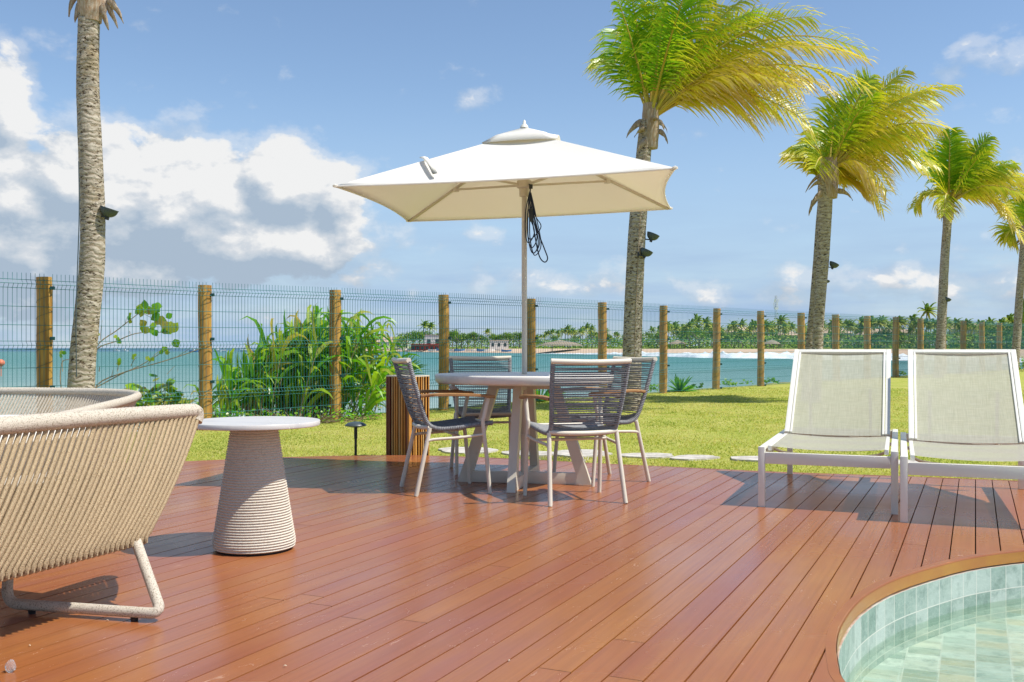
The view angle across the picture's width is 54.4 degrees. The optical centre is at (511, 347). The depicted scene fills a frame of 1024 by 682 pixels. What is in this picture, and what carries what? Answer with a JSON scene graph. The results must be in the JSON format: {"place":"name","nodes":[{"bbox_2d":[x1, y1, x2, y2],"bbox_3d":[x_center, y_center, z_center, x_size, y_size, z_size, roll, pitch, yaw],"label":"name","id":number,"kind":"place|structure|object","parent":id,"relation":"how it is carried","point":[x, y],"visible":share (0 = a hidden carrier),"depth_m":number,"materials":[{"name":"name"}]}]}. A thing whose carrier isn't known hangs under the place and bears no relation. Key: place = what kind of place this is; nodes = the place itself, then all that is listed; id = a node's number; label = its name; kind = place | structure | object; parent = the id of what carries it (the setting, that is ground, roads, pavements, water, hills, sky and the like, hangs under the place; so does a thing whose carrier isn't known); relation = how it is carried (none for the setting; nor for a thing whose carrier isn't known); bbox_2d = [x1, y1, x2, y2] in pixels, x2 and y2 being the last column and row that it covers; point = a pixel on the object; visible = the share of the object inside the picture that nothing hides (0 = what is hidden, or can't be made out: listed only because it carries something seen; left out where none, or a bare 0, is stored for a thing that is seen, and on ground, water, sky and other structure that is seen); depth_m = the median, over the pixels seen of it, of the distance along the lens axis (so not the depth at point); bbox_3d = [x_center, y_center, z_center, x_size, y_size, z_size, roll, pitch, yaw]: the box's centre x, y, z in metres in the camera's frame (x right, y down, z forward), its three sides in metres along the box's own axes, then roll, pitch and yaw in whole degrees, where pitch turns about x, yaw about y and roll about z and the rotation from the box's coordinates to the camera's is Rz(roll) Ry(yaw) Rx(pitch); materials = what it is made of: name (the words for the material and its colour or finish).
{"place":"outdoors","nodes":[
{"label":"outdoors","id":0,"kind":"place"},
{"bbox_2d":[0,348,1022,427],"bbox_3d":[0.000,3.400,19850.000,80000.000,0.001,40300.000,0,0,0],"label":"sea","id":1,"kind":"structure","parent":0,"point":[735,373],"depth_m":157.72,"materials":[{"name":"liquid"}]},
{"bbox_2d":[539,351,1022,361],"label":"surf foam","id":2,"kind":"object","parent":1,"relation":"on","point":[773,355],"visible":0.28,"depth_m":339.91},
{"bbox_2d":[0,0,1023,347],"label":"sky","id":3,"kind":"structure","parent":0,"point":[229,127],"materials":[{"name":"blue"}]},
{"bbox_2d":[113,369,1023,480],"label":"ground","id":4,"kind":"structure","parent":0,"point":[900,382],"depth_m":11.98,"materials":[{"name":"plant"}]},
{"bbox_2d":[66,0,123,408],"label":"palm tree","id":5,"kind":"object","parent":4,"relation":"on","point":[90,15],"visible":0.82,"depth_m":11.19,"materials":[{"name":"grey plant"}]},
{"bbox_2d":[100,205,118,219],"bbox_3d":[-4.580,-1.525,11.250,0.279,0.165,0.208,0,0,0],"label":"floodlight","id":6,"kind":"object","parent":5,"relation":"attached to","point":[107,213],"visible":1,"depth_m":11.19,"materials":[{"name":"grey metal"}]},
{"bbox_2d":[59,300,200,387],"bbox_3d":[-5.087,0.088,13.293,1.900,1.458,0.134,0,0,0],"label":"sea grape sapling","id":7,"kind":"object","parent":4,"relation":"on","point":[148,310],"visible":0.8,"depth_m":13.28,"materials":[{"name":"green plant"}]},
{"bbox_2d":[124,374,193,429],"bbox_3d":[-4.877,0.771,13.575,1.240,0.848,0.796,0,0,0],"label":"sea grape bush","id":8,"kind":"object","parent":4,"relation":"on","point":[136,387],"visible":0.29,"depth_m":13.55,"materials":[{"name":"green plant"}]},
{"bbox_2d":[153,397,221,425],"bbox_3d":[-4.642,0.957,14.191,1.136,0.565,0.752,0,0,0],"label":"sea grape bush","id":9,"kind":"object","parent":4,"relation":"on","point":[197,403],"visible":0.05,"depth_m":14.14,"materials":[{"name":"green plant"}]},
{"bbox_2d":[213,403,252,417],"bbox_3d":[-4.197,0.985,14.183,1.047,0.390,0.633,0,0,0],"label":"ground plant","id":10,"kind":"object","parent":4,"relation":"on","point":[227,414],"visible":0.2,"depth_m":14.14,"materials":[{"name":"green plant"}]},
{"bbox_2d":[185,302,422,418],"bbox_3d":[-3.318,0.264,15.607,3.773,1.955,2.729,0,0,0],"label":"strap leaf plant","id":11,"kind":"object","parent":4,"relation":"on","point":[269,368],"visible":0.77,"depth_m":15.14,"materials":[{"name":"green plant"}]},
{"bbox_2d":[228,406,382,423],"bbox_3d":[-3.112,0.992,14.719,2.219,0.305,1.582,0,0,21],"label":"ground plant","id":12,"kind":"object","parent":4,"relation":"on","point":[327,418],"visible":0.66,"depth_m":14.60,"materials":[{"name":"green plant"}]},
{"bbox_2d":[324,403,381,416],"bbox_3d":[-2.438,0.947,15.306,0.916,0.217,0.570,0,0,0],"label":"ground plant","id":13,"kind":"object","parent":4,"relation":"on","point":[372,411],"visible":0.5,"depth_m":15.30,"materials":[{"name":"green plant"}]},
{"bbox_2d":[345,421,366,455],"bbox_3d":[-1.419,0.855,9.050,0.196,0.377,0.196,0,0,0],"label":"bollard light","id":14,"kind":"object","parent":4,"relation":"on","point":[355,425],"visible":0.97,"depth_m":9.04,"materials":[{"name":"black metal"}]},
{"bbox_2d":[349,373,395,412],"bbox_3d":[-2.285,0.713,16.458,1.156,0.901,1.006,0,0,-34],"label":"strap leaf plant","id":15,"kind":"object","parent":4,"relation":"on","point":[368,397],"visible":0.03,"depth_m":16.48,"materials":[{"name":"green plant"}]},
{"bbox_2d":[384,349,427,374],"bbox_3d":[-1.899,0.589,17.192,1.011,1.237,1.041,0,0,0],"label":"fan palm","id":16,"kind":"object","parent":4,"relation":"on","point":[414,367],"visible":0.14,"depth_m":17.17,"materials":[{"name":"green plant"}]},
{"bbox_2d":[386,375,429,454],"bbox_3d":[-0.930,0.617,8.947,0.286,0.746,0.277,0,0,38],"label":"slatted planter","id":17,"kind":"object","parent":4,"relation":"on","point":[399,421],"visible":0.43,"depth_m":8.86,"materials":[{"name":"brown wood"}]},
{"bbox_2d":[438,447,497,453],"bbox_3d":[-0.424,1.004,9.571,0.584,0.056,0.569,0,0,0],"label":"stepping stone","id":18,"kind":"object","parent":4,"relation":"on","point":[461,450],"visible":0.36,"depth_m":9.50,"materials":[{"name":"grey stone"}]},
{"bbox_2d":[0,272,1023,430],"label":"wire fence","id":19,"kind":"object","parent":4,"relation":"on","point":[45,338],"visible":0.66,"depth_m":16.43,"materials":[{"name":"grey metal"}]},
{"bbox_2d":[501,450,553,459],"bbox_3d":[0.153,1.004,9.301,0.505,0.056,0.426,0,0,0],"label":"stepping stone","id":20,"kind":"object","parent":4,"relation":"on","point":[543,453],"visible":0.18,"depth_m":9.23,"materials":[{"name":"grey stone"}]},
{"bbox_2d":[536,389,565,401],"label":"agave","id":21,"kind":"object","parent":4,"relation":"on","point":[547,393],"visible":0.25,"depth_m":18.61,"materials":[{"name":"green plant"}]},
{"bbox_2d":[557,449,612,461],"bbox_3d":[0.660,1.005,9.311,0.549,0.056,0.622,0,0,0],"label":"stepping stone","id":22,"kind":"object","parent":4,"relation":"on","point":[585,453],"visible":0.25,"depth_m":9.23,"materials":[{"name":"grey stone"}]},
{"bbox_2d":[622,453,673,458],"bbox_3d":[1.225,1.004,9.111,0.511,0.056,0.376,0,0,0],"label":"stepping stone","id":23,"kind":"object","parent":4,"relation":"on","point":[649,455],"visible":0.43,"depth_m":9.05,"materials":[{"name":"grey stone"}]},
{"bbox_2d":[277,482,1018,681],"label":"deck underlay","id":24,"kind":"object","parent":4,"relation":"on","point":[862,507],"visible":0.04,"depth_m":5.27,"materials":[{"name":"black"}]},
{"bbox_2d":[0,456,1023,681],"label":"deck","id":25,"kind":"structure","parent":24,"relation":"on","point":[683,574],"depth_m":4.04,"materials":[{"name":"brown wood"}]},
{"bbox_2d":[5,659,15,672],"bbox_3d":[-1.438,0.913,2.860,0.031,0.041,0.021,0,0,0],"label":"pebble","id":26,"kind":"object","parent":25,"relation":"on","point":[10,665],"visible":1,"depth_m":2.85,"materials":[{"name":"pink stone"}]},
{"bbox_2d":[0,387,141,468],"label":"woven sofa","id":27,"kind":"object","parent":25,"relation":"on","point":[102,398],"visible":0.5,"depth_m":7.57,"materials":[{"name":"beige fabric"}]},
{"bbox_2d":[0,403,203,621],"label":"woven sofa","id":28,"kind":"object","parent":25,"relation":"on","point":[63,502],"visible":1,"depth_m":3.37,"materials":[{"name":"beige wicker"}]},
{"bbox_2d":[197,416,319,555],"bbox_3d":[-1.194,0.633,4.620,0.600,0.594,0.600,0,0,0],"label":"side table","id":29,"kind":"object","parent":25,"relation":"on","point":[254,516],"visible":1,"depth_m":4.50,"materials":[{"name":"wicker"}]},
{"bbox_2d":[391,357,494,496],"bbox_3d":[-0.470,0.498,6.535,0.594,0.874,0.582,0,0,-18],"label":"dining chair","id":30,"kind":"object","parent":25,"relation":"on","point":[451,426],"visible":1,"depth_m":6.37,"materials":[{"name":"beige metal"}]},
{"bbox_2d":[449,356,521,474],"bbox_3d":[-0.205,0.498,7.631,0.582,0.874,0.594,0,0,-10],"label":"dining chair","id":31,"kind":"object","parent":25,"relation":"on","point":[501,412],"visible":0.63,"depth_m":7.80,"materials":[{"name":"grey fabric"}]},
{"bbox_2d":[435,372,613,492],"bbox_3d":[0.085,0.554,6.870,1.230,0.752,1.230,0,0,0],"label":"dining table","id":32,"kind":"object","parent":25,"relation":"on","point":[518,383],"visible":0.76,"depth_m":6.77,"materials":[{"name":"beige metal"}]},
{"bbox_2d":[332,120,677,433],"bbox_3d":[0.070,-0.371,7.040,2.169,2.403,1.798,0,0,9],"label":"patio umbrella","id":33,"kind":"object","parent":32,"relation":"on","point":[494,177],"visible":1,"depth_m":6.85,"materials":[{"name":"beige fabric"}]},
{"bbox_2d":[525,184,547,262],"bbox_3d":[0.162,-0.857,6.794,0.165,0.552,0.066,0,0,17],"label":"coiled cord","id":34,"kind":"object","parent":33,"relation":"hanging from","point":[530,208],"visible":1,"depth_m":6.79,"materials":[{"name":"black plastic"}]},
{"bbox_2d":[519,358,631,506],"bbox_3d":[0.395,0.498,6.105,0.582,0.874,0.594,0,0,-16],"label":"dining chair","id":35,"kind":"object","parent":25,"relation":"on","point":[583,428],"visible":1,"depth_m":5.92,"materials":[{"name":"grey metal"}]},
{"bbox_2d":[140,455,1014,482],"bbox_3d":[0.582,1.010,7.147,15.048,0.161,2.799,0,0,3],"label":"deck edge board","id":36,"kind":"object","parent":25,"relation":"attached to","point":[663,466],"visible":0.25,"depth_m":7.69,"materials":[{"name":"brown wood"}]},
{"bbox_2d":[548,356,656,486],"bbox_3d":[0.652,0.498,7.045,0.594,0.874,0.582,0,0,-29],"label":"dining chair","id":37,"kind":"object","parent":25,"relation":"on","point":[629,418],"visible":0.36,"depth_m":6.97,"materials":[{"name":"grey metal"}]},
{"bbox_2d":[758,349,897,514],"bbox_3d":[2.099,0.470,6.476,0.765,0.921,1.673,0,0,21],"label":"sun lounger","id":38,"kind":"object","parent":25,"relation":"on","point":[838,399],"visible":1,"depth_m":6.75,"materials":[{"name":"white metal"}]},
{"bbox_2d":[900,349,1023,522],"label":"sun lounger","id":39,"kind":"object","parent":25,"relation":"on","point":[965,404],"visible":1,"depth_m":6.27,"materials":[{"name":"white metal"}]},
{"bbox_2d":[667,374,699,391],"bbox_3d":[3.791,0.838,22.185,0.813,0.573,0.759,0,0,0],"label":"agave","id":40,"kind":"object","parent":4,"relation":"on","point":[680,385],"visible":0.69,"depth_m":22.10,"materials":[{"name":"green plant"}]},
{"bbox_2d":[670,455,719,460],"bbox_3d":[1.617,1.003,8.934,0.465,0.056,0.323,0,0,-43],"label":"stepping stone","id":41,"kind":"object","parent":4,"relation":"on","point":[692,457],"visible":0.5,"depth_m":8.88,"materials":[{"name":"grey stone"}]},
{"bbox_2d":[720,379,736,385],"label":"weed","id":42,"kind":"object","parent":4,"relation":"on","point":[729,382],"visible":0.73,"depth_m":24.41,"materials":[{"name":"green plant"}]},
{"bbox_2d":[582,0,877,410],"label":"palm tree","id":43,"kind":"object","parent":4,"relation":"on","point":[659,54],"visible":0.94,"depth_m":15.74,"materials":[{"name":"green plant"}]},
{"bbox_2d":[637,247,652,258],"bbox_3d":[2.119,-1.510,15.850,0.248,0.176,0.212,0,0,0],"label":"floodlight","id":44,"kind":"object","parent":43,"relation":"attached to","point":[645,253],"visible":1,"depth_m":15.79,"materials":[{"name":"grey metal"}]},
{"bbox_2d":[645,231,659,241],"bbox_3d":[2.228,-1.777,15.967,0.277,0.174,0.210,0,0,27],"label":"floodlight","id":45,"kind":"object","parent":43,"relation":"attached to","point":[651,236],"visible":1,"depth_m":15.89,"materials":[{"name":"grey metal"}]},
{"bbox_2d":[731,456,757,461],"bbox_3d":[2.297,1.002,8.810,0.721,0.056,0.390,0,0,0],"label":"stepping stone","id":46,"kind":"object","parent":4,"relation":"on","point":[746,458],"visible":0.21,"depth_m":8.79,"materials":[{"name":"grey stone"}]},
{"bbox_2d":[764,377,779,383],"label":"weed","id":47,"kind":"object","parent":4,"relation":"on","point":[771,380],"visible":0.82,"depth_m":25.86,"materials":[{"name":"green plant"}]},
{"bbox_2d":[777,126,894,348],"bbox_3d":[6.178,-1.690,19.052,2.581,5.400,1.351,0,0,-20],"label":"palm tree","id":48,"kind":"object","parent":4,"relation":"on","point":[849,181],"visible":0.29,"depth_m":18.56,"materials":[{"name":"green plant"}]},
{"bbox_2d":[781,65,965,348],"bbox_3d":[6.519,-2.122,18.076,3.278,6.258,2.761,0,0,0],"label":"palm tree","id":49,"kind":"object","parent":4,"relation":"on","point":[856,140],"visible":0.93,"depth_m":17.80,"materials":[{"name":"green plant"}]},
{"bbox_2d":[828,261,838,269],"bbox_3d":[5.766,-1.490,17.967,0.251,0.152,0.178,0,0,24],"label":"floodlight","id":50,"kind":"object","parent":49,"relation":"attached to","point":[833,265],"visible":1,"depth_m":17.90,"materials":[{"name":"grey metal"}]},
{"bbox_2d":[905,127,1023,348],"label":"palm tree","id":51,"kind":"object","parent":4,"relation":"on","point":[974,172],"visible":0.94,"depth_m":30.66,"materials":[{"name":"green plant"}]},
{"bbox_2d":[988,182,1023,368],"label":"palm tree","id":52,"kind":"object","parent":4,"relation":"on","point":[1007,235],"visible":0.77,"depth_m":34.93,"materials":[{"name":"green plant"}]},
{"bbox_2d":[366,346,1023,356],"bbox_3d":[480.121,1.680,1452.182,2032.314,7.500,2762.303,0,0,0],"label":"shore","id":53,"kind":"structure","parent":0,"point":[696,350],"depth_m":528.56,"materials":[{"name":"beige sand"}]},
{"bbox_2d":[377,337,408,348],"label":"house","id":54,"kind":"structure","parent":53,"relation":"on","point":[388,343],"depth_m":1027.68,"materials":[{"name":"white"}]},
{"bbox_2d":[410,330,427,343],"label":"broadleaf tree","id":55,"kind":"object","parent":53,"relation":"on","point":[412,333],"visible":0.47,"depth_m":931.19,"materials":[{"name":"green plant"}]},
{"bbox_2d":[414,330,433,340],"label":"broadleaf tree","id":56,"kind":"object","parent":53,"relation":"on","point":[420,333],"visible":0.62,"depth_m":920.62,"materials":[{"name":"green plant"}]},
{"bbox_2d":[417,319,431,343],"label":"coconut palm","id":57,"kind":"object","parent":53,"relation":"on","point":[422,324],"visible":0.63,"depth_m":925.02,"materials":[{"name":"green plant"}]},
{"bbox_2d":[411,344,438,349],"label":"beach kiosk","id":58,"kind":"object","parent":53,"relation":"on","point":[420,347],"visible":0.7,"depth_m":859.91,"materials":[{"name":"red paint"}]},
{"bbox_2d":[424,321,436,334],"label":"coconut palm","id":59,"kind":"object","parent":53,"relation":"on","point":[429,325],"visible":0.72,"depth_m":903.07,"materials":[{"name":"green plant"}]},
{"bbox_2d":[425,335,449,344],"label":"house","id":60,"kind":"structure","parent":53,"relation":"on","point":[430,336],"depth_m":874.35,"materials":[{"name":"white"}]},
{"bbox_2d":[449,329,459,346],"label":"broadleaf tree","id":61,"kind":"object","parent":53,"relation":"on","point":[451,332],"visible":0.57,"depth_m":872.46,"materials":[{"name":"green plant"}]},
{"bbox_2d":[452,332,470,348],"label":"broadleaf tree","id":62,"kind":"object","parent":53,"relation":"on","point":[459,337],"visible":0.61,"depth_m":843.29,"materials":[{"name":"green plant"}]},
{"bbox_2d":[467,331,478,348],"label":"broadleaf tree","id":63,"kind":"object","parent":53,"relation":"on","point":[473,335],"visible":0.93,"depth_m":824.76,"materials":[{"name":"green plant"}]},
{"bbox_2d":[489,340,508,348],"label":"house","id":64,"kind":"structure","parent":53,"relation":"on","point":[504,346],"depth_m":751.11,"materials":[{"name":"white"}]},
{"bbox_2d":[502,332,512,347],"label":"broadleaf tree","id":65,"kind":"object","parent":53,"relation":"on","point":[508,335],"visible":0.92,"depth_m":775.84,"materials":[{"name":"green plant"}]},
{"bbox_2d":[510,331,521,347],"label":"broadleaf tree","id":66,"kind":"object","parent":53,"relation":"on","point":[520,333],"visible":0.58,"depth_m":759.92,"materials":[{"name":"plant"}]},
{"bbox_2d":[539,340,582,350],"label":"beach hut","id":67,"kind":"object","parent":53,"relation":"on","point":[561,343],"visible":0.77,"depth_m":614.95,"materials":[{"name":"brown"}]},
{"bbox_2d":[581,322,590,347],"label":"coconut palm","id":68,"kind":"object","parent":53,"relation":"on","point":[586,326],"visible":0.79,"depth_m":678.24,"materials":[{"name":"green plant"}]},
{"bbox_2d":[648,332,667,347],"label":"broadleaf tree","id":69,"kind":"object","parent":53,"relation":"on","point":[656,335],"visible":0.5,"depth_m":553.41,"materials":[{"name":"green plant"}]},
{"bbox_2d":[669,340,685,348],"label":"beach hut","id":70,"kind":"object","parent":53,"relation":"on","point":[675,342],"visible":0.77,"depth_m":515.52,"materials":[{"name":"brown"}]},
{"bbox_2d":[675,327,698,347],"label":"broadleaf tree","id":71,"kind":"object","parent":53,"relation":"on","point":[684,334],"visible":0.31,"depth_m":529.20,"materials":[{"name":"green plant"}]},
{"bbox_2d":[683,321,694,347],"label":"coconut palm","id":72,"kind":"object","parent":53,"relation":"on","point":[690,325],"visible":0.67,"depth_m":527.89,"materials":[{"name":"green plant"}]},
{"bbox_2d":[359,333,1023,348],"bbox_3d":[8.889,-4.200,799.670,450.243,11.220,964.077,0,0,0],"label":"undergrowth","id":73,"kind":"object","parent":53,"relation":"on","point":[789,337],"visible":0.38,"depth_m":508.76,"materials":[{"name":"green plant"}]},
{"bbox_2d":[685,327,710,345],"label":"broadleaf tree","id":74,"kind":"object","parent":53,"relation":"on","point":[702,334],"visible":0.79,"depth_m":508.24,"materials":[{"name":"green plant"}]},
{"bbox_2d":[694,314,702,338],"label":"coconut palm","id":75,"kind":"object","parent":53,"relation":"on","point":[696,317],"visible":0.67,"depth_m":535.81,"materials":[{"name":"green plant"}]},
{"bbox_2d":[698,316,712,347],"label":"coconut palm","id":76,"kind":"object","parent":53,"relation":"on","point":[704,321],"visible":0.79,"depth_m":528.22,"materials":[{"name":"green plant"}]},
{"bbox_2d":[729,321,740,347],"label":"coconut palm","id":77,"kind":"object","parent":53,"relation":"on","point":[732,325],"visible":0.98,"depth_m":503.13,"materials":[{"name":"green plant"}]},
{"bbox_2d":[729,331,747,347],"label":"broadleaf tree","id":78,"kind":"object","parent":53,"relation":"on","point":[737,335],"visible":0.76,"depth_m":499.56,"materials":[{"name":"plant"}]},
{"bbox_2d":[734,318,748,345],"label":"coconut palm","id":79,"kind":"object","parent":53,"relation":"on","point":[742,323],"visible":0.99,"depth_m":501.36,"materials":[{"name":"green plant"}]},
{"bbox_2d":[764,321,774,346],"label":"coconut palm","id":80,"kind":"object","parent":53,"relation":"on","point":[768,325],"visible":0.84,"depth_m":494.50,"materials":[{"name":"green plant"}]},
{"bbox_2d":[764,341,779,348],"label":"beach hut","id":81,"kind":"object","parent":53,"relation":"on","point":[775,342],"visible":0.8,"depth_m":471.41,"materials":[{"name":"brown"}]},
{"bbox_2d":[773,313,789,347],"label":"coconut palm","id":82,"kind":"object","parent":53,"relation":"on","point":[780,320],"visible":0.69,"depth_m":505.49,"materials":[{"name":"green plant"}]},
{"bbox_2d":[827,327,846,338],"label":"broadleaf tree","id":83,"kind":"object","parent":53,"relation":"on","point":[829,332],"visible":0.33,"depth_m":488.74,"materials":[{"name":"plant"}]},
{"bbox_2d":[824,328,851,345],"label":"house","id":84,"kind":"structure","parent":53,"relation":"on","point":[839,333],"depth_m":528.72,"materials":[{"name":"white"}]},
{"bbox_2d":[845,320,858,346],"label":"coconut palm","id":85,"kind":"object","parent":53,"relation":"on","point":[851,327],"visible":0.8,"depth_m":491.79,"materials":[{"name":"green plant"}]},
{"bbox_2d":[855,316,863,346],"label":"coconut palm","id":86,"kind":"object","parent":53,"relation":"on","point":[862,321],"visible":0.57,"depth_m":494.88,"materials":[{"name":"green plant"}]},
{"bbox_2d":[873,317,888,341],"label":"coconut palm","id":87,"kind":"object","parent":53,"relation":"on","point":[881,323],"visible":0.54,"depth_m":483.42,"materials":[{"name":"green plant"}]},
{"bbox_2d":[904,314,919,336],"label":"coconut palm","id":88,"kind":"object","parent":53,"relation":"on","point":[913,316],"visible":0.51,"depth_m":491.34,"materials":[{"name":"green plant"}]},
{"bbox_2d":[824,344,1022,348],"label":"boundary fence","id":89,"kind":"object","parent":53,"relation":"on","point":[830,347],"visible":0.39,"depth_m":460.00,"materials":[{"name":"metal"}]},
{"bbox_2d":[917,302,937,347],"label":"coconut palm","id":90,"kind":"object","parent":53,"relation":"on","point":[928,310],"visible":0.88,"depth_m":471.59,"materials":[{"name":"green plant"}]},
{"bbox_2d":[924,332,935,342],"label":"broadleaf tree","id":91,"kind":"object","parent":53,"relation":"on","point":[926,334],"visible":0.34,"depth_m":449.81,"materials":[{"name":"plant"}]},
{"bbox_2d":[948,317,960,344],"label":"coconut palm","id":92,"kind":"object","parent":53,"relation":"on","point":[959,321],"visible":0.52,"depth_m":455.76,"materials":[{"name":"green plant"}]},
{"bbox_2d":[951,324,988,343],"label":"house","id":93,"kind":"structure","parent":53,"relation":"on","point":[958,331],"depth_m":486.54,"materials":[{"name":"white"}]},
{"bbox_2d":[986,324,1006,347],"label":"broadleaf tree","id":94,"kind":"object","parent":53,"relation":"on","point":[987,331],"visible":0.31,"depth_m":413.54,"materials":[{"name":"plant"}]},
{"bbox_2d":[1002,323,1023,335],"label":"broadleaf tree","id":95,"kind":"object","parent":53,"relation":"on","point":[1008,329],"visible":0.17,"depth_m":397.93,"materials":[{"name":"plant"}]},
{"bbox_2d":[720,327,756,346],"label":"house","id":96,"kind":"structure","parent":0,"point":[744,331],"depth_m":576.27,"materials":[{"name":"white"}]},
{"bbox_2d":[860,615,1023,681],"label":"pool floor","id":97,"kind":"structure","parent":0,"point":[994,652],"depth_m":3.93,"materials":[{"name":"green tile"}]},
{"bbox_2d":[838,563,1023,681],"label":"pool wall","id":98,"kind":"structure","parent":97,"relation":"on","point":[933,608],"depth_m":4.20,"materials":[{"name":"green tile"}]},
{"bbox_2d":[825,548,1023,681],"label":"pool rim","id":99,"kind":"object","parent":98,"relation":"on","point":[842,614],"visible":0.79,"depth_m":3.64,"materials":[{"name":"brown wood"}]},
{"bbox_2d":[837,552,1023,674],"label":"pool fascia","id":100,"kind":"structure","parent":99,"relation":"attached to","point":[861,606],"depth_m":4.17,"materials":[{"name":"brown wood"}]},
{"bbox_2d":[838,562,1023,658],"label":"pool lip","id":101,"kind":"object","parent":98,"relation":"on","point":[867,609],"visible":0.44,"depth_m":4.11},
{"bbox_2d":[1008,299,1023,329],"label":"casuarina tree","id":102,"kind":"object","parent":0,"point":[1022,316],"visible":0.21,"depth_m":354.79,"materials":[{"name":"green plant"}]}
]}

